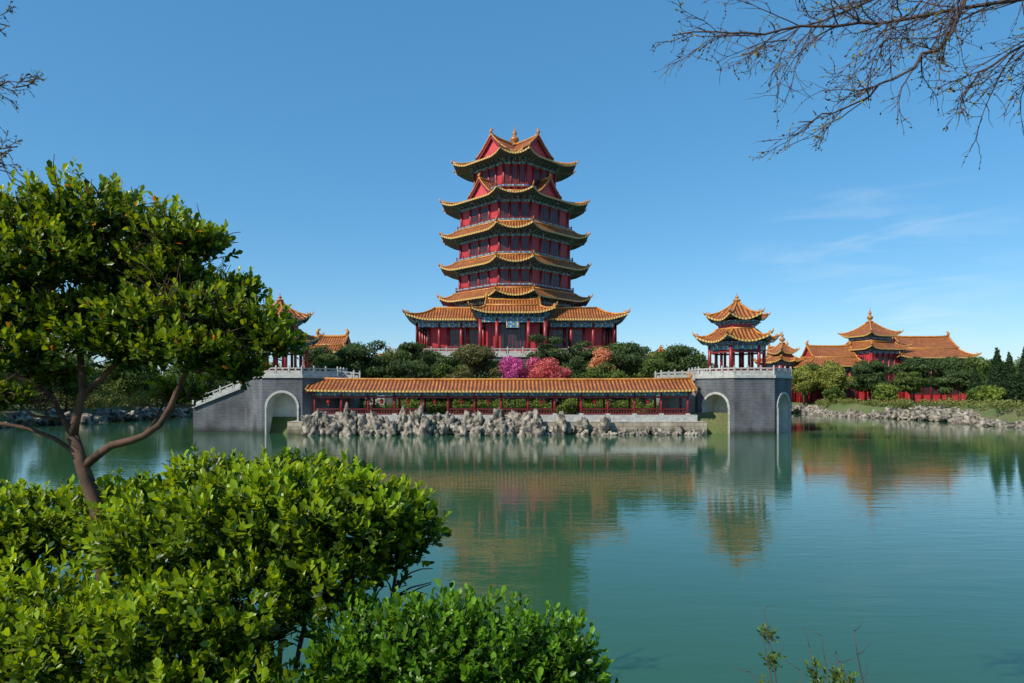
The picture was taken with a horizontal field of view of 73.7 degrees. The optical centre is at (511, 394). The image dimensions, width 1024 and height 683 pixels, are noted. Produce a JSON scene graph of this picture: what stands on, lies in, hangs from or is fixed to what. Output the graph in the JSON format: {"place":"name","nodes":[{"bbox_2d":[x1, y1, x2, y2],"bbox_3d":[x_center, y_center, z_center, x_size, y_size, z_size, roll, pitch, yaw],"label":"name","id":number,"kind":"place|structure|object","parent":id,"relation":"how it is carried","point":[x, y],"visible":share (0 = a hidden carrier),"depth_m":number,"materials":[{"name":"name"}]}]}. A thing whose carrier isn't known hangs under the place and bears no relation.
{"place":"outdoors","nodes":[
{"label":"outdoors","id":0,"kind":"place"},
{"bbox_2d":[0,413,1023,682],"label":"lake water","id":1,"kind":"structure","parent":0,"point":[678,557],"depth_m":19.85,"materials":[{"name":"green liquid"}]},
{"bbox_2d":[192,381,244,431],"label":"stone staircase","id":2,"kind":"structure","parent":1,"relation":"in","point":[220,410],"depth_m":73.20,"materials":[{"name":"grey brick"}]},
{"bbox_2d":[0,396,1023,432],"bbox_3d":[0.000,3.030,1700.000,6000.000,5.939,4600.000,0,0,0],"label":"ground","id":3,"kind":"structure","parent":0,"point":[717,422],"depth_m":89.98,"materials":[{"name":"green plant"}]},
{"bbox_2d":[0,369,11,379],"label":"willow tree","id":4,"kind":"object","parent":3,"relation":"on","point":[2,375],"visible":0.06,"depth_m":85.97,"materials":[{"name":"green plant"}]},
{"bbox_2d":[6,369,23,386],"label":"willow tree","id":5,"kind":"object","parent":3,"relation":"on","point":[12,377],"visible":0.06,"depth_m":101.41,"materials":[{"name":"green plant"}]},
{"bbox_2d":[0,0,46,173],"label":"bare tree","id":6,"kind":"object","parent":3,"relation":"on","point":[33,81],"visible":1,"depth_m":5.01,"materials":[{"name":"brown plant"}]},
{"bbox_2d":[40,350,103,411],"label":"willow tree","id":7,"kind":"object","parent":3,"relation":"on","point":[68,389],"visible":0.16,"depth_m":97.78,"materials":[{"name":"green plant"}]},
{"bbox_2d":[69,352,110,407],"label":"willow tree","id":8,"kind":"object","parent":3,"relation":"on","point":[98,371],"visible":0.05,"depth_m":106.20,"materials":[{"name":"green plant"}]},
{"bbox_2d":[98,360,153,400],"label":"willow tree","id":9,"kind":"object","parent":3,"relation":"on","point":[124,382],"visible":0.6,"depth_m":113.74,"materials":[{"name":"green plant"}]},
{"bbox_2d":[102,368,160,396],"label":"willow tree","id":10,"kind":"object","parent":3,"relation":"on","point":[145,385],"visible":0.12,"depth_m":125.08,"materials":[{"name":"green plant"}]},
{"bbox_2d":[0,154,307,681],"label":"evergreen tree","id":11,"kind":"object","parent":3,"relation":"on","point":[149,297],"visible":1,"depth_m":2.91,"materials":[{"name":"green plant"}]},
{"bbox_2d":[162,363,205,403],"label":"willow tree","id":12,"kind":"object","parent":3,"relation":"on","point":[171,374],"visible":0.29,"depth_m":135.19,"materials":[{"name":"green plant"}]},
{"bbox_2d":[199,372,232,392],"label":"willow tree","id":13,"kind":"object","parent":3,"relation":"on","point":[212,385],"visible":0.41,"depth_m":144.85,"materials":[{"name":"green plant"}]},
{"bbox_2d":[0,442,451,682],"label":"evergreen shrub","id":14,"kind":"object","parent":3,"relation":"on","point":[216,526],"visible":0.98,"depth_m":2.46,"materials":[{"name":"green plant"}]},
{"bbox_2d":[245,295,347,433],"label":"gate pavilion","id":15,"kind":"structure","parent":3,"relation":"on","point":[275,391],"depth_m":71.28,"materials":[{"name":"grey brick"}]},
{"bbox_2d":[302,344,339,370],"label":"garden tree","id":16,"kind":"object","parent":3,"relation":"on","point":[320,349],"visible":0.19,"depth_m":85.08,"materials":[{"name":"green plant"}]},
{"bbox_2d":[311,353,358,377],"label":"pine tree","id":17,"kind":"object","parent":3,"relation":"on","point":[335,363],"visible":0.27,"depth_m":81.47,"materials":[{"name":"green plant"}]},
{"bbox_2d":[303,329,368,369],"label":"temple hall","id":18,"kind":"structure","parent":3,"relation":"on","point":[334,341],"depth_m":116.75,"materials":[{"name":"orange tile"}]},
{"bbox_2d":[340,370,360,412],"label":"stone bridge","id":19,"kind":"structure","parent":3,"relation":"on","point":[354,402],"depth_m":74.20,"materials":[{"name":"grey stone"}]},
{"bbox_2d":[334,341,394,406],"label":"pine tree","id":20,"kind":"object","parent":3,"relation":"on","point":[373,364],"visible":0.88,"depth_m":78.98,"materials":[{"name":"green plant"}]},
{"bbox_2d":[7,365,728,400],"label":"distant treeline","id":21,"kind":"object","parent":3,"relation":"on","point":[100,390],"visible":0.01,"depth_m":178.58,"materials":[{"name":"green plant"}]},
{"bbox_2d":[357,340,388,406],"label":"pine tree","id":22,"kind":"object","parent":3,"relation":"on","point":[376,344],"visible":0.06,"depth_m":89.31,"materials":[{"name":"green plant"}]},
{"bbox_2d":[369,346,392,407],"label":"garden pavilion","id":23,"kind":"structure","parent":3,"relation":"on","point":[379,398],"depth_m":97.00,"materials":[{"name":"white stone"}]},
{"bbox_2d":[380,347,414,409],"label":"garden tree","id":24,"kind":"object","parent":3,"relation":"on","point":[403,354],"visible":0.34,"depth_m":84.17,"materials":[{"name":"green plant"}]},
{"bbox_2d":[376,357,434,407],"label":"pine tree","id":25,"kind":"object","parent":3,"relation":"on","point":[417,369],"visible":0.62,"depth_m":78.56,"materials":[{"name":"green plant"}]},
{"bbox_2d":[397,341,435,399],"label":"pine tree","id":26,"kind":"object","parent":3,"relation":"on","point":[415,349],"visible":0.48,"depth_m":86.63,"materials":[{"name":"green plant"}]},
{"bbox_2d":[414,350,455,400],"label":"pine tree","id":27,"kind":"object","parent":3,"relation":"on","point":[434,358],"visible":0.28,"depth_m":86.68,"materials":[{"name":"green plant"}]},
{"bbox_2d":[268,578,618,682],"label":"shrub","id":28,"kind":"object","parent":3,"relation":"on","point":[405,648],"visible":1,"depth_m":2.23,"materials":[{"name":"green plant"}]},
{"bbox_2d":[430,360,461,411],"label":"garden tree","id":29,"kind":"object","parent":3,"relation":"on","point":[439,369],"visible":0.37,"depth_m":82.74,"materials":[{"name":"green plant"}]},
{"bbox_2d":[448,350,481,398],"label":"pine tree","id":30,"kind":"object","parent":3,"relation":"on","point":[459,362],"visible":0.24,"depth_m":87.24,"materials":[{"name":"green plant"}]},
{"bbox_2d":[441,343,508,402],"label":"pine tree","id":31,"kind":"object","parent":3,"relation":"on","point":[476,358],"visible":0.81,"depth_m":79.18,"materials":[{"name":"green plant"}]},
{"bbox_2d":[287,421,706,434],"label":"retaining wall","id":32,"kind":"structure","parent":3,"relation":"on","point":[293,428],"depth_m":69.00,"materials":[{"name":"stone"}]},
{"bbox_2d":[305,373,697,420],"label":"covered corridor","id":33,"kind":"object","parent":32,"relation":"on","point":[579,389],"visible":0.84,"depth_m":70.27,"materials":[{"name":"orange tile"}]},
{"bbox_2d":[300,402,705,435],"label":"rockery","id":34,"kind":"object","parent":3,"relation":"on","point":[346,422],"visible":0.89,"depth_m":67.81,"materials":[{"name":"grey stone"}]},
{"bbox_2d":[357,398,657,413],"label":"clipped hedge","id":35,"kind":"object","parent":3,"relation":"on","point":[438,408],"visible":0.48,"depth_m":76.30,"materials":[{"name":"green plant"}]},
{"bbox_2d":[349,363,673,407],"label":"shrubbery","id":36,"kind":"object","parent":3,"relation":"on","point":[485,374],"visible":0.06,"depth_m":81.24,"materials":[{"name":"green plant"}]},
{"bbox_2d":[0,403,1023,427],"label":"shore rocks","id":37,"kind":"object","parent":3,"relation":"on","point":[941,413],"visible":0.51,"depth_m":103.35,"materials":[{"name":"grey stone"}]},
{"bbox_2d":[0,388,1023,414],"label":"bank shrubs","id":38,"kind":"object","parent":3,"relation":"on","point":[104,401],"visible":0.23,"depth_m":107.86,"materials":[{"name":"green plant"}]},
{"bbox_2d":[499,355,525,409],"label":"blossom tree","id":39,"kind":"object","parent":3,"relation":"on","point":[514,367],"visible":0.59,"depth_m":76.83,"materials":[{"name":"pink plant"}]},
{"bbox_2d":[385,124,645,411],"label":"pagoda","id":40,"kind":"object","parent":3,"relation":"on","point":[514,239],"visible":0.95,"depth_m":98.36,"materials":[{"name":"red paint"}]},
{"bbox_2d":[517,357,542,404],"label":"blossom tree","id":41,"kind":"object","parent":3,"relation":"on","point":[529,363],"visible":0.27,"depth_m":78.66,"materials":[{"name":"pink plant"}]},
{"bbox_2d":[517,333,574,407],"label":"pine tree","id":42,"kind":"object","parent":3,"relation":"on","point":[549,351],"visible":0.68,"depth_m":85.52,"materials":[{"name":"green plant"}]},
{"bbox_2d":[524,357,568,405],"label":"blossom tree","id":43,"kind":"object","parent":3,"relation":"on","point":[543,370],"visible":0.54,"depth_m":77.60,"materials":[{"name":"pink plant"}]},
{"bbox_2d":[556,367,572,410],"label":"blossom tree","id":44,"kind":"object","parent":3,"relation":"on","point":[568,372],"visible":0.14,"depth_m":78.71,"materials":[{"name":"pink plant"}]},
{"bbox_2d":[559,355,587,412],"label":"garden tree","id":45,"kind":"object","parent":3,"relation":"on","point":[578,364],"visible":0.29,"depth_m":81.35,"materials":[{"name":"green plant"}]},
{"bbox_2d":[555,339,594,398],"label":"pine tree","id":46,"kind":"object","parent":3,"relation":"on","point":[579,351],"visible":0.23,"depth_m":87.04,"materials":[{"name":"green plant"}]},
{"bbox_2d":[574,346,608,399],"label":"pine tree","id":47,"kind":"object","parent":3,"relation":"on","point":[591,354],"visible":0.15,"depth_m":87.26,"materials":[{"name":"green plant"}]},
{"bbox_2d":[586,347,615,402],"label":"maple tree","id":48,"kind":"object","parent":3,"relation":"on","point":[601,355],"visible":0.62,"depth_m":80.02,"materials":[{"name":"orange plant"}]},
{"bbox_2d":[581,361,626,401],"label":"garden tree","id":49,"kind":"object","parent":3,"relation":"on","point":[591,372],"visible":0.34,"depth_m":78.46,"materials":[{"name":"green plant"}]},
{"bbox_2d":[586,344,637,409],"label":"pine tree","id":50,"kind":"object","parent":3,"relation":"on","point":[618,347],"visible":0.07,"depth_m":87.92,"materials":[{"name":"green plant"}]},
{"bbox_2d":[604,344,643,411],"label":"pine tree","id":51,"kind":"object","parent":3,"relation":"on","point":[625,358],"visible":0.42,"depth_m":81.11,"materials":[{"name":"green plant"}]},
{"bbox_2d":[608,341,651,406],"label":"pine tree","id":52,"kind":"object","parent":3,"relation":"on","point":[641,353],"visible":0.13,"depth_m":88.86,"materials":[{"name":"green plant"}]},
{"bbox_2d":[629,357,674,377],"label":"pine tree","id":53,"kind":"object","parent":3,"relation":"on","point":[647,369],"visible":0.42,"depth_m":78.94,"materials":[{"name":"green plant"}]},
{"bbox_2d":[645,345,665,410],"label":"garden pavilion","id":54,"kind":"structure","parent":3,"relation":"on","point":[658,350],"depth_m":99.26,"materials":[{"name":"red stone"}]},
{"bbox_2d":[648,345,679,372],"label":"garden tree","id":55,"kind":"object","parent":3,"relation":"on","point":[661,354],"visible":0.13,"depth_m":84.45,"materials":[{"name":"green plant"}]},
{"bbox_2d":[655,369,702,412],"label":"stone bridge","id":56,"kind":"structure","parent":3,"relation":"on","point":[670,402],"depth_m":74.20,"materials":[{"name":"grey stone"}]},
{"bbox_2d":[659,343,714,374],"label":"pine tree","id":57,"kind":"object","parent":3,"relation":"on","point":[681,357],"visible":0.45,"depth_m":81.98,"materials":[{"name":"green plant"}]},
{"bbox_2d":[690,352,713,369],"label":"garden tree","id":58,"kind":"object","parent":3,"relation":"on","point":[702,355],"visible":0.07,"depth_m":89.10,"materials":[{"name":"green plant"}]},
{"bbox_2d":[688,294,792,433],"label":"gate pavilion","id":59,"kind":"structure","parent":3,"relation":"on","point":[749,398],"depth_m":72.28,"materials":[{"name":"grey brick"}]},
{"bbox_2d":[754,341,796,369],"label":"temple hall","id":60,"kind":"structure","parent":3,"relation":"on","point":[769,364],"depth_m":168.54,"materials":[{"name":"orange tile"}]},
{"bbox_2d":[766,332,804,401],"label":"temple tower","id":61,"kind":"structure","parent":3,"relation":"on","point":[782,351],"depth_m":166.59,"materials":[{"name":"orange tile"}]},
{"bbox_2d":[734,605,870,682],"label":"weed plant","id":62,"kind":"object","parent":3,"relation":"on","point":[837,676],"visible":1,"depth_m":2.82,"materials":[{"name":"green plant"}]},
{"bbox_2d":[792,364,820,404],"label":"tree","id":63,"kind":"object","parent":3,"relation":"on","point":[805,377],"visible":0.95,"depth_m":150.85,"materials":[{"name":"green plant"}]},
{"bbox_2d":[792,362,820,402],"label":"tree","id":64,"kind":"object","parent":3,"relation":"on","point":[814,368],"visible":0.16,"depth_m":155.32,"materials":[{"name":"green plant"}]},
{"bbox_2d":[793,341,868,402],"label":"temple hall","id":65,"kind":"structure","parent":3,"relation":"on","point":[843,356],"depth_m":160.60,"materials":[{"name":"orange tile"}]},
{"bbox_2d":[822,386,845,401],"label":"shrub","id":66,"kind":"object","parent":3,"relation":"on","point":[830,394],"visible":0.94,"depth_m":139.39,"materials":[{"name":"green plant"}]},
{"bbox_2d":[815,360,854,392],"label":"tree","id":67,"kind":"object","parent":3,"relation":"on","point":[831,374],"visible":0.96,"depth_m":148.47,"materials":[{"name":"green plant"}]},
{"bbox_2d":[652,0,1023,169],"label":"bare tree","id":68,"kind":"object","parent":3,"relation":"on","point":[958,13],"visible":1,"depth_m":5.00,"materials":[{"name":"brown plant"}]},
{"bbox_2d":[851,359,880,399],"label":"tree","id":69,"kind":"object","parent":3,"relation":"on","point":[864,389],"visible":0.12,"depth_m":151.12,"materials":[{"name":"green plant"}]},
{"bbox_2d":[844,362,895,401],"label":"tree","id":70,"kind":"object","parent":3,"relation":"on","point":[866,377],"visible":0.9,"depth_m":140.87,"materials":[{"name":"green plant"}]},
{"bbox_2d":[838,311,911,400],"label":"temple tower","id":71,"kind":"structure","parent":3,"relation":"on","point":[870,339],"depth_m":160.71,"materials":[{"name":"orange tile"}]},
{"bbox_2d":[871,383,898,401],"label":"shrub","id":72,"kind":"object","parent":3,"relation":"on","point":[882,391],"visible":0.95,"depth_m":127.31,"materials":[{"name":"green plant"}]},
{"bbox_2d":[893,371,929,403],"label":"tree","id":73,"kind":"object","parent":3,"relation":"on","point":[912,382],"visible":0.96,"depth_m":128.63,"materials":[{"name":"green plant"}]},
{"bbox_2d":[891,356,940,402],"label":"tree","id":74,"kind":"object","parent":3,"relation":"on","point":[910,364],"visible":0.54,"depth_m":143.41,"materials":[{"name":"green plant"}]},
{"bbox_2d":[892,331,981,401],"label":"temple hall","id":75,"kind":"structure","parent":3,"relation":"on","point":[933,347],"depth_m":161.13,"materials":[{"name":"orange tile"}]},
{"bbox_2d":[923,355,971,401],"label":"tree","id":76,"kind":"object","parent":3,"relation":"on","point":[948,364],"visible":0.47,"depth_m":142.53,"materials":[{"name":"green plant"}]},
{"bbox_2d":[932,369,981,400],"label":"tree","id":77,"kind":"object","parent":3,"relation":"on","point":[959,380],"visible":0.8,"depth_m":127.80,"materials":[{"name":"green plant"}]},
{"bbox_2d":[964,365,982,403],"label":"cypress tree","id":78,"kind":"object","parent":3,"relation":"on","point":[974,380],"visible":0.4,"depth_m":117.75,"materials":[{"name":"green plant"}]},
{"bbox_2d":[957,356,990,389],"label":"tree","id":79,"kind":"object","parent":3,"relation":"on","point":[979,364],"visible":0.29,"depth_m":142.75,"materials":[{"name":"green plant"}]},
{"bbox_2d":[966,384,986,400],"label":"tree","id":80,"kind":"object","parent":3,"relation":"on","point":[969,393],"visible":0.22,"depth_m":113.52,"materials":[{"name":"green plant"}]},
{"bbox_2d":[972,384,1007,401],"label":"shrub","id":81,"kind":"object","parent":3,"relation":"on","point":[992,393],"visible":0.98,"depth_m":103.18,"materials":[{"name":"green plant"}]},
{"bbox_2d":[982,347,1015,405],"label":"cypress tree","id":82,"kind":"object","parent":3,"relation":"on","point":[996,376],"visible":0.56,"depth_m":104.49,"materials":[{"name":"green plant"}]},
{"bbox_2d":[982,370,1017,384],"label":"tree","id":83,"kind":"object","parent":3,"relation":"on","point":[984,382],"visible":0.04,"depth_m":132.47,"materials":[{"name":"green plant"}]},
{"bbox_2d":[1003,351,1022,403],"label":"cypress tree","id":84,"kind":"object","parent":3,"relation":"on","point":[1014,388],"visible":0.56,"depth_m":105.32,"materials":[{"name":"green plant"}]},
{"bbox_2d":[1013,356,1021,364],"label":"tree","id":85,"kind":"object","parent":3,"relation":"on","point":[1018,360],"visible":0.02,"depth_m":164.63,"materials":[{"name":"green plant"}]},
{"bbox_2d":[1016,346,1023,401],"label":"cypress tree","id":86,"kind":"object","parent":3,"relation":"on","point":[1020,378],"visible":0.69,"depth_m":105.72,"materials":[{"name":"green plant"}]},
{"bbox_2d":[0,0,1023,390],"label":"sky","id":87,"kind":"structure","parent":0,"point":[327,135],"materials":[{"name":"blue"}]}
]}

